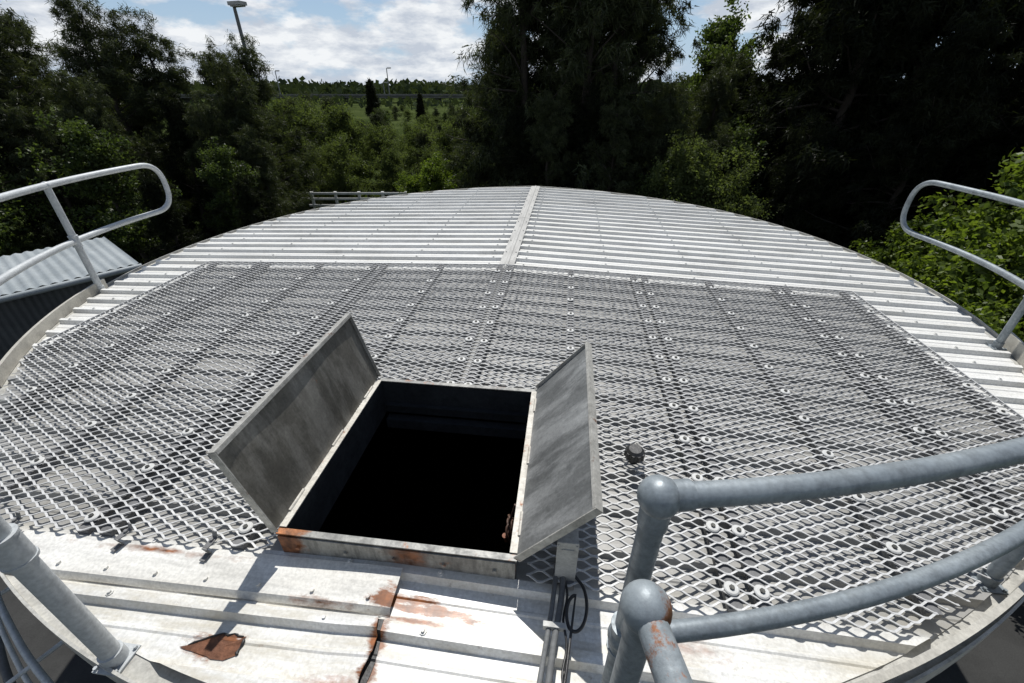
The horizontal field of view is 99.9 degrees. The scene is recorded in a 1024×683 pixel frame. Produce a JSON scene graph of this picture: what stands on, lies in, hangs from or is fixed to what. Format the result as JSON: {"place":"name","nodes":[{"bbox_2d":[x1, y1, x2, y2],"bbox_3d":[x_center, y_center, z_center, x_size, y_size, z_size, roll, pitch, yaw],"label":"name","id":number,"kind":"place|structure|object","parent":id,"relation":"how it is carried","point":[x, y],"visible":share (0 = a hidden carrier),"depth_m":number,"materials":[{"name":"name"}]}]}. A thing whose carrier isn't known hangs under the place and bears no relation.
{"place":"outdoors","nodes":[
{"label":"outdoors","id":0,"kind":"place"},
{"bbox_2d":[0,93,891,265],"bbox_3d":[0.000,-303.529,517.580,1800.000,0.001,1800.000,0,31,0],"label":"ground","id":1,"kind":"structure","parent":0,"point":[359,112],"depth_m":68.77,"materials":[{"name":"green plant"}]},
{"bbox_2d":[0,172,39,249],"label":"casuarina tree","id":2,"kind":"object","parent":1,"relation":"on","point":[19,224],"visible":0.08,"depth_m":12.70,"materials":[{"name":"green plant"}]},
{"bbox_2d":[0,152,62,256],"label":"broadleaf tree","id":3,"kind":"object","parent":1,"relation":"on","point":[5,211],"visible":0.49,"depth_m":9.94,"materials":[{"name":"green plant"}]},
{"bbox_2d":[0,9,119,246],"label":"casuarina tree","id":4,"kind":"object","parent":1,"relation":"on","point":[31,81],"visible":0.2,"depth_m":11.49,"materials":[{"name":"green plant"}]},
{"bbox_2d":[0,61,126,253],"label":"casuarina tree","id":5,"kind":"object","parent":1,"relation":"on","point":[4,159],"visible":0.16,"depth_m":10.27,"materials":[{"name":"green plant"}]},
{"bbox_2d":[0,89,127,252],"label":"casuarina tree","id":6,"kind":"object","parent":1,"relation":"on","point":[23,118],"visible":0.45,"depth_m":10.07,"materials":[{"name":"green plant"}]},
{"bbox_2d":[0,237,141,360],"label":"metal shed","id":7,"kind":"structure","parent":1,"relation":"on","point":[31,297],"depth_m":6.41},
{"bbox_2d":[0,4,149,222],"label":"casuarina tree","id":8,"kind":"object","parent":1,"relation":"on","point":[24,31],"visible":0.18,"depth_m":12.53,"materials":[{"name":"green plant"}]},
{"bbox_2d":[16,110,200,262],"bbox_3d":[-9.542,-3.430,10.392,2.530,3.869,2.885,27,41,36],"label":"broadleaf tree","id":9,"kind":"object","parent":1,"relation":"on","point":[92,151],"visible":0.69,"depth_m":9.95,"materials":[{"name":"green plant"}]},
{"bbox_2d":[30,0,205,222],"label":"casuarina tree","id":10,"kind":"object","parent":1,"relation":"on","point":[87,34],"visible":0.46,"depth_m":11.53,"materials":[{"name":"green plant"}]},
{"bbox_2d":[43,68,200,254],"bbox_3d":[-10.629,-4.590,11.537,3.070,4.835,2.670,8,32,13],"label":"casuarina tree","id":11,"kind":"object","parent":1,"relation":"on","point":[88,112],"visible":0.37,"depth_m":10.69,"materials":[{"name":"green plant"}]},
{"bbox_2d":[91,37,195,209],"bbox_3d":[-12.968,-7.084,14.861,3.439,6.243,4.132,-23,37,-36],"label":"casuarina tree","id":12,"kind":"object","parent":1,"relation":"on","point":[136,127],"visible":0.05,"depth_m":14.45,"materials":[{"name":"green plant"}]},
{"bbox_2d":[130,160,213,264],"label":"casuarina tree","id":13,"kind":"object","parent":1,"relation":"on","point":[152,192],"visible":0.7,"depth_m":9.61,"materials":[{"name":"green plant"}]},
{"bbox_2d":[88,2,278,225],"bbox_3d":[-10.499,-6.480,13.568,4.069,6.698,4.397,10,32,16],"label":"casuarina tree","id":14,"kind":"object","parent":1,"relation":"on","point":[171,76],"visible":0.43,"depth_m":12.32,"materials":[{"name":"green plant"}]},
{"bbox_2d":[137,83,238,244],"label":"casuarina tree","id":15,"kind":"object","parent":1,"relation":"on","point":[178,139],"visible":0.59,"depth_m":11.77,"materials":[{"name":"green plant"}]},
{"bbox_2d":[182,90,269,234],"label":"casuarina tree","id":16,"kind":"object","parent":1,"relation":"on","point":[201,117],"visible":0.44,"depth_m":11.43,"materials":[{"name":"green plant"}]},
{"bbox_2d":[195,136,262,234],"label":"broadleaf tree","id":17,"kind":"object","parent":1,"relation":"on","point":[218,157],"visible":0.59,"depth_m":11.00,"materials":[{"name":"green plant"}]},
{"bbox_2d":[179,35,301,217],"bbox_3d":[-8.773,-6.323,13.686,3.302,5.705,2.951,-1,31,-2],"label":"casuarina tree","id":18,"kind":"object","parent":1,"relation":"on","point":[205,81],"visible":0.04,"depth_m":12.81,"materials":[{"name":"green plant"}]},
{"bbox_2d":[227,0,254,80],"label":"street lamp","id":19,"kind":"object","parent":1,"relation":"on","point":[235,4],"visible":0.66,"depth_m":14.35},
{"bbox_2d":[223,172,284,231],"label":"casuarina tree","id":20,"kind":"object","parent":1,"relation":"on","point":[249,194],"visible":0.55,"depth_m":10.52,"materials":[{"name":"green plant"}]},
{"bbox_2d":[191,46,323,231],"bbox_3d":[-7.928,-5.470,12.780,3.639,5.528,3.444,1,31,2],"label":"casuarina tree","id":21,"kind":"object","parent":1,"relation":"on","point":[235,85],"visible":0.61,"depth_m":12.12,"materials":[{"name":"green plant"}]},
{"bbox_2d":[217,86,298,191],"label":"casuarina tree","id":22,"kind":"object","parent":1,"relation":"on","point":[279,157],"depth_m":16.08,"materials":[{"name":"green plant"}]},
{"bbox_2d":[222,125,315,229],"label":"casuarina tree","id":23,"kind":"object","parent":1,"relation":"on","point":[261,164],"visible":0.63,"depth_m":11.91,"materials":[{"name":"green plant"}]},
{"bbox_2d":[213,29,340,214],"bbox_3d":[-8.656,-7.290,15.312,4.070,6.195,3.800,-10,32,-17],"label":"casuarina tree","id":24,"kind":"object","parent":1,"relation":"on","point":[265,92],"visible":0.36,"depth_m":14.64,"materials":[{"name":"green plant"}]},
{"bbox_2d":[87,94,478,102],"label":"viaduct","id":25,"kind":"object","parent":1,"relation":"on","point":[346,96],"visible":0.11,"depth_m":118.31,"materials":[{"name":"concrete"}]},
{"bbox_2d":[265,92,334,180],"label":"broadleaf tree","id":26,"kind":"object","parent":1,"relation":"on","point":[275,109],"visible":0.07,"depth_m":19.05,"materials":[{"name":"green plant"}]},
{"bbox_2d":[269,125,341,210],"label":"broadleaf tree","id":27,"kind":"object","parent":1,"relation":"on","point":[309,166],"visible":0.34,"depth_m":16.35,"materials":[{"name":"green plant"}]},
{"bbox_2d":[293,90,326,148],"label":"casuarina tree","id":28,"kind":"object","parent":1,"relation":"on","point":[303,95],"visible":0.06,"depth_m":26.26,"materials":[{"name":"green plant"}]},
{"bbox_2d":[278,95,365,197],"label":"broadleaf tree","id":29,"kind":"object","parent":1,"relation":"on","point":[303,120],"visible":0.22,"depth_m":17.77,"materials":[{"name":"green plant"}]},
{"bbox_2d":[317,96,339,131],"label":"casuarina tree","id":30,"kind":"object","parent":1,"relation":"on","point":[327,100],"visible":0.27,"depth_m":37.67,"materials":[{"name":"green plant"}]},
{"bbox_2d":[306,131,375,203],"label":"broadleaf tree","id":31,"kind":"object","parent":1,"relation":"on","point":[335,154],"visible":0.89,"depth_m":16.49,"materials":[{"name":"green plant"}]},
{"bbox_2d":[311,99,389,196],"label":"broadleaf tree","id":32,"kind":"object","parent":1,"relation":"on","point":[336,117],"visible":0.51,"depth_m":18.26,"materials":[{"name":"green plant"}]},
{"bbox_2d":[306,191,406,207],"bbox_3d":[-5.100,-4.931,15.673,4.500,1.020,0.125,0,31,0],"label":"rail fence","id":33,"kind":"object","parent":1,"relation":"on","point":[358,193],"visible":0.39,"depth_m":15.40,"materials":[{"name":"metal"}]},
{"bbox_2d":[363,78,381,128],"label":"conifer tree","id":34,"kind":"object","parent":1,"relation":"on","point":[372,99],"visible":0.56,"depth_m":39.71,"materials":[{"name":"green plant"}]},
{"bbox_2d":[364,107,399,147],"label":"broadleaf tree","id":35,"kind":"object","parent":1,"relation":"on","point":[386,117],"visible":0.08,"depth_m":33.21,"materials":[{"name":"green plant"}]},
{"bbox_2d":[364,108,402,157],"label":"casuarina tree","id":36,"kind":"object","parent":1,"relation":"on","point":[376,118],"visible":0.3,"depth_m":26.46,"materials":[{"name":"green plant"}]},
{"bbox_2d":[354,122,417,195],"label":"broadleaf tree","id":37,"kind":"object","parent":1,"relation":"on","point":[377,140],"visible":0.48,"depth_m":18.99,"materials":[{"name":"green plant"}]},
{"bbox_2d":[370,123,402,153],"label":"broadleaf tree","id":38,"kind":"object","parent":1,"relation":"on","point":[395,133],"visible":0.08,"depth_m":28.77,"materials":[{"name":"green plant"}]},
{"bbox_2d":[370,144,409,197],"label":"broadleaf tree","id":39,"kind":"object","parent":1,"relation":"on","point":[391,163],"visible":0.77,"depth_m":17.03,"materials":[{"name":"green plant"}]},
{"bbox_2d":[390,105,402,119],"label":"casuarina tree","id":40,"kind":"object","parent":1,"relation":"on","point":[395,112],"visible":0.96,"depth_m":61.21,"materials":[{"name":"green plant"}]},
{"bbox_2d":[397,119,419,171],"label":"broadleaf tree","id":41,"kind":"object","parent":1,"relation":"on","point":[406,127],"visible":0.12,"depth_m":23.24,"materials":[{"name":"green plant"}]},
{"bbox_2d":[401,109,415,121],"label":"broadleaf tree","id":42,"kind":"object","parent":1,"relation":"on","point":[407,112],"visible":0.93,"depth_m":58.63,"materials":[{"name":"green plant"}]},
{"bbox_2d":[392,171,425,193],"bbox_3d":[-3.395,-5.213,15.479,1.814,1.729,1.354,25,39,36],"label":"leafy shrub","id":43,"kind":"object","parent":1,"relation":"on","point":[413,183],"visible":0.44,"depth_m":15.03,"materials":[{"name":"green plant"}]},
{"bbox_2d":[388,118,441,188],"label":"broadleaf tree","id":44,"kind":"object","parent":1,"relation":"on","point":[411,142],"visible":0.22,"depth_m":19.45,"materials":[{"name":"green plant"}]},
{"bbox_2d":[8,180,823,257],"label":"undergrowth","id":45,"kind":"object","parent":1,"relation":"on","point":[219,232],"visible":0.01,"depth_m":14.98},
{"bbox_2d":[0,76,835,109],"bbox_3d":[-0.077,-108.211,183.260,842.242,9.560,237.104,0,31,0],"label":"forest","id":46,"kind":"object","parent":1,"relation":"on","point":[403,86],"visible":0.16,"depth_m":161.42,"materials":[{"name":"green plant"}]},
{"bbox_2d":[414,92,426,120],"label":"conifer tree","id":47,"kind":"object","parent":1,"relation":"on","point":[420,108],"visible":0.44,"depth_m":41.96,"materials":[{"name":"green plant"}]},
{"bbox_2d":[410,126,431,172],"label":"casuarina tree","id":48,"kind":"object","parent":1,"relation":"on","point":[421,139],"visible":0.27,"depth_m":17.64,"materials":[{"name":"green plant"}]},
{"bbox_2d":[409,113,438,138],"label":"broadleaf tree","id":49,"kind":"object","parent":1,"relation":"on","point":[422,118],"visible":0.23,"depth_m":35.91,"materials":[{"name":"green plant"}]},
{"bbox_2d":[409,144,457,191],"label":"broadleaf tree","id":50,"kind":"object","parent":1,"relation":"on","point":[427,154],"visible":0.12,"depth_m":16.38,"materials":[{"name":"green plant"}]},
{"bbox_2d":[417,151,462,191],"bbox_3d":[-2.473,-5.240,14.847,1.896,2.405,2.245,-16,34,-24],"label":"leafy shrub","id":51,"kind":"object","parent":1,"relation":"on","point":[433,175],"visible":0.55,"depth_m":14.39,"materials":[{"name":"green plant"}]},
{"bbox_2d":[419,118,480,188],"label":"broadleaf tree","id":52,"kind":"object","parent":1,"relation":"on","point":[440,140],"visible":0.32,"depth_m":17.50,"materials":[{"name":"green plant"}]},
{"bbox_2d":[444,103,461,121],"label":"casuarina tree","id":53,"kind":"object","parent":1,"relation":"on","point":[450,106],"visible":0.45,"depth_m":47.22,"materials":[{"name":"green plant"}]},
{"bbox_2d":[447,106,500,188],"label":"casuarina tree","id":54,"kind":"object","parent":1,"relation":"on","point":[466,135],"visible":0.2,"depth_m":12.97,"materials":[{"name":"green plant"}]},
{"bbox_2d":[460,103,494,185],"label":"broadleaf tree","id":55,"kind":"object","parent":1,"relation":"on","point":[472,112],"visible":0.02,"depth_m":19.41,"materials":[{"name":"green plant"}]},
{"bbox_2d":[432,3,543,188],"bbox_3d":[-0.174,-6.653,13.776,4.136,6.768,4.456,-11,33,-18],"label":"casuarina tree","id":56,"kind":"object","parent":1,"relation":"on","point":[496,54],"visible":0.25,"depth_m":12.88,"materials":[{"name":"green plant"}]},
{"bbox_2d":[486,97,566,186],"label":"casuarina tree","id":57,"kind":"object","parent":1,"relation":"on","point":[521,170],"visible":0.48,"depth_m":11.57,"materials":[{"name":"green plant"}]},
{"bbox_2d":[435,0,633,187],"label":"casuarina tree","id":58,"kind":"object","parent":1,"relation":"on","point":[518,29],"visible":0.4,"depth_m":11.71,"materials":[{"name":"green plant"}]},
{"bbox_2d":[448,0,636,187],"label":"casuarina tree","id":59,"kind":"object","parent":1,"relation":"on","point":[460,123],"visible":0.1,"depth_m":12.76,"materials":[{"name":"green plant"}]},
{"bbox_2d":[509,88,607,191],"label":"casuarina tree","id":60,"kind":"object","parent":1,"relation":"on","point":[540,132],"visible":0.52,"depth_m":10.98,"materials":[{"name":"green plant"}]},
{"bbox_2d":[475,0,711,192],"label":"casuarina tree","id":61,"kind":"object","parent":1,"relation":"on","point":[578,41],"visible":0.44,"depth_m":10.75,"materials":[{"name":"green plant"}]},
{"bbox_2d":[512,0,699,187],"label":"casuarina tree","id":62,"kind":"object","parent":1,"relation":"on","point":[662,71],"visible":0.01,"depth_m":12.91,"materials":[{"name":"green plant"}]},
{"bbox_2d":[518,0,723,194],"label":"casuarina tree","id":63,"kind":"object","parent":1,"relation":"on","point":[654,55],"visible":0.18,"depth_m":11.31,"materials":[{"name":"green plant"}]},
{"bbox_2d":[585,0,703,191],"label":"casuarina tree","id":64,"kind":"object","parent":1,"relation":"on","point":[663,31],"visible":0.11,"depth_m":12.60,"materials":[{"name":"green plant"}]},
{"bbox_2d":[609,72,702,198],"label":"casuarina tree","id":65,"kind":"object","parent":1,"relation":"on","point":[659,147],"visible":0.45,"depth_m":10.90,"materials":[{"name":"green plant"}]},
{"bbox_2d":[630,162,684,200],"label":"broadleaf tree","id":66,"kind":"object","parent":1,"relation":"on","point":[644,190],"visible":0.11,"depth_m":10.68,"materials":[{"name":"green plant"}]},
{"bbox_2d":[645,129,759,213],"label":"broadleaf tree","id":67,"kind":"object","parent":1,"relation":"on","point":[695,169],"visible":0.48,"depth_m":9.94,"materials":[{"name":"green plant"}]},
{"bbox_2d":[663,52,745,190],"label":"casuarina tree","id":68,"kind":"object","parent":1,"relation":"on","point":[729,59],"visible":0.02,"depth_m":12.19,"materials":[{"name":"green plant"}]},
{"bbox_2d":[673,50,742,194],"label":"casuarina tree","id":69,"kind":"object","parent":1,"relation":"on","point":[718,90],"visible":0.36,"depth_m":11.14,"materials":[{"name":"green plant"}]},
{"bbox_2d":[666,51,759,151],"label":"casuarina tree","id":70,"kind":"object","parent":1,"relation":"on","point":[749,66],"visible":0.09,"depth_m":12.11,"materials":[{"name":"green plant"}]},
{"bbox_2d":[674,120,751,206],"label":"casuarina tree","id":71,"kind":"object","parent":1,"relation":"on","point":[723,132],"visible":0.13,"depth_m":10.39,"materials":[{"name":"green plant"}]},
{"bbox_2d":[678,26,764,130],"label":"broadleaf tree","id":72,"kind":"object","parent":1,"relation":"on","point":[703,58],"visible":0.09,"depth_m":12.88,"materials":[{"name":"green plant"}]},
{"bbox_2d":[671,0,780,147],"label":"broadleaf tree","id":73,"kind":"object","parent":1,"relation":"on","point":[712,37],"visible":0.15,"depth_m":14.13,"materials":[{"name":"green plant"}]},
{"bbox_2d":[684,116,768,204],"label":"broadleaf tree","id":74,"kind":"object","parent":1,"relation":"on","point":[747,140],"visible":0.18,"depth_m":10.39,"materials":[{"name":"green plant"}]},
{"bbox_2d":[702,155,777,220],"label":"broadleaf tree","id":75,"kind":"object","parent":1,"relation":"on","point":[739,182],"visible":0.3,"depth_m":9.92,"materials":[{"name":"green plant"}]},
{"bbox_2d":[693,0,867,222],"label":"casuarina tree","id":76,"kind":"object","parent":1,"relation":"on","point":[776,49],"visible":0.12,"depth_m":11.08,"materials":[{"name":"green plant"}]},
{"bbox_2d":[685,0,965,251],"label":"casuarina tree","id":77,"kind":"object","parent":1,"relation":"on","point":[876,23],"visible":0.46,"depth_m":9.49,"materials":[{"name":"green plant"}]},
{"bbox_2d":[740,0,1021,250],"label":"casuarina tree","id":78,"kind":"object","parent":1,"relation":"on","point":[870,115],"visible":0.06,"depth_m":9.90,"materials":[{"name":"green plant"}]},
{"bbox_2d":[750,0,1023,245],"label":"casuarina tree","id":79,"kind":"object","parent":1,"relation":"on","point":[935,36],"visible":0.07,"depth_m":9.85,"materials":[{"name":"green plant"}]},
{"bbox_2d":[753,24,1023,218],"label":"casuarina tree","id":80,"kind":"object","parent":1,"relation":"on","point":[1015,101],"depth_m":11.69,"materials":[{"name":"green plant"}]},
{"bbox_2d":[775,0,1023,267],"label":"casuarina tree","id":81,"kind":"object","parent":1,"relation":"on","point":[949,73],"visible":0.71,"depth_m":8.13,"materials":[{"name":"green plant"}]},
{"bbox_2d":[848,213,960,285],"bbox_3d":[7.039,-1.119,7.850,2.316,2.487,1.947,-24,38,-34],"label":"leafy shrub","id":82,"kind":"object","parent":1,"relation":"on","point":[882,256],"visible":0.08,"depth_m":7.47,"materials":[{"name":"green plant"}]},
{"bbox_2d":[834,0,1023,243],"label":"casuarina tree","id":83,"kind":"object","parent":1,"relation":"on","point":[1017,42],"visible":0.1,"depth_m":9.32,"materials":[{"name":"green plant"}]},
{"bbox_2d":[881,71,1023,251],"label":"casuarina tree","id":84,"kind":"object","parent":1,"relation":"on","point":[990,153],"visible":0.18,"depth_m":8.61,"materials":[{"name":"green plant"}]},
{"bbox_2d":[893,208,1023,337],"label":"leafy shrub","id":85,"kind":"object","parent":1,"relation":"on","point":[1004,250],"visible":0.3,"depth_m":5.44,"materials":[{"name":"green plant"}]},
{"bbox_2d":[895,149,1023,292],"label":"leafy shrub","id":86,"kind":"object","parent":1,"relation":"on","point":[991,215],"visible":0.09,"depth_m":6.44,"materials":[{"name":"green plant"}]},
{"bbox_2d":[906,273,1023,341],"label":"leafy shrub","id":87,"kind":"object","parent":1,"relation":"on","point":[987,314],"visible":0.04,"depth_m":5.02,"materials":[{"name":"green plant"}]},
{"bbox_2d":[949,111,1023,209],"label":"casuarina tree","id":88,"kind":"object","parent":1,"relation":"on","point":[964,176],"visible":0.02,"depth_m":9.02,"materials":[{"name":"green plant"}]},
{"bbox_2d":[0,0,1007,84],"label":"sky","id":89,"kind":"structure","parent":0,"point":[331,41],"materials":[{"name":"white"}]},
{"bbox_2d":[0,576,1023,682],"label":"service yard","id":90,"kind":"structure","parent":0,"point":[996,655],"depth_m":3.76,"materials":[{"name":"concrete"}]},
{"bbox_2d":[0,186,1023,682],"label":"water tank","id":91,"kind":"object","parent":90,"relation":"on","point":[180,612],"visible":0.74,"depth_m":2.30,"materials":[{"name":"metal"}]},
{"bbox_2d":[0,587,63,682],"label":"service pipes","id":92,"kind":"object","parent":91,"relation":"attached to","point":[35,667],"visible":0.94,"depth_m":1.76,"materials":[{"name":"metal"}]},
{"bbox_2d":[0,163,171,676],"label":"guard rail","id":93,"kind":"object","parent":91,"relation":"on","point":[23,563],"visible":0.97,"depth_m":1.31,"materials":[{"name":"metal"}]},
{"bbox_2d":[0,261,263,414],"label":"walkway panel","id":94,"kind":"object","parent":91,"relation":"on","point":[112,313],"visible":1,"depth_m":3.19,"materials":[{"name":"metal"}]},
{"bbox_2d":[0,262,379,534],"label":"walkway panel","id":95,"kind":"object","parent":91,"relation":"on","point":[39,464],"visible":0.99,"depth_m":2.46,"materials":[{"name":"metal"}]},
{"bbox_2d":[94,263,504,561],"bbox_3d":[-0.850,0.027,2.820,1.222,0.084,2.999,4,31,6],"label":"walkway panel","id":96,"kind":"object","parent":91,"relation":"on","point":[246,533],"visible":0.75,"depth_m":2.62,"materials":[{"name":"metal"}]},
{"bbox_2d":[207,313,602,579],"bbox_3d":[-0.288,0.433,1.870,1.242,0.680,0.979,4,31,6],"label":"access hatch","id":97,"kind":"object","parent":91,"relation":"attached to","point":[268,451],"visible":1,"depth_m":1.74,"materials":[{"name":"metal"}]},
{"bbox_2d":[502,504,515,543],"bbox_3d":[-0.003,0.742,1.796,0.051,0.236,0.124,8,32,13],"label":"cable coil","id":98,"kind":"object","parent":97,"relation":"hanging from","point":[507,536],"visible":0.98,"depth_m":1.78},
{"bbox_2d":[537,529,588,682],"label":"junction box","id":99,"kind":"object","parent":91,"relation":"attached to","point":[565,564],"visible":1,"depth_m":1.38,"materials":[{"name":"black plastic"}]},
{"bbox_2d":[461,264,752,612],"bbox_3d":[0.366,0.089,2.716,1.222,0.084,2.944,4,31,6],"label":"walkway panel","id":100,"kind":"object","parent":91,"relation":"on","point":[729,589],"visible":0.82,"depth_m":2.43,"materials":[{"name":"metal"}]},
{"bbox_2d":[624,443,644,464],"bbox_3d":[0.550,0.512,1.935,0.092,0.078,0.090,4,31,6],"label":"plastic knob","id":101,"kind":"object","parent":100,"relation":"on","point":[634,454],"visible":1,"depth_m":1.91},
{"bbox_2d":[609,579,692,682],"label":"ladder handrail","id":102,"kind":"object","parent":91,"relation":"attached to","point":[647,634],"visible":1,"depth_m":0.60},
{"bbox_2d":[601,180,1023,682],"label":"guard rail","id":103,"kind":"object","parent":91,"relation":"on","point":[662,500],"visible":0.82,"depth_m":0.96,"materials":[{"name":"metal"}]},
{"bbox_2d":[639,274,1017,632],"bbox_3d":[1.579,0.202,2.610,1.222,0.084,2.944,4,31,6],"label":"walkway panel","id":104,"kind":"object","parent":91,"relation":"on","point":[891,551],"visible":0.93,"depth_m":2.11,"materials":[{"name":"metal"}]},
{"bbox_2d":[779,285,1023,521],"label":"walkway panel","id":105,"kind":"object","parent":91,"relation":"on","point":[942,437],"visible":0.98,"depth_m":2.59,"materials":[{"name":"metal"}]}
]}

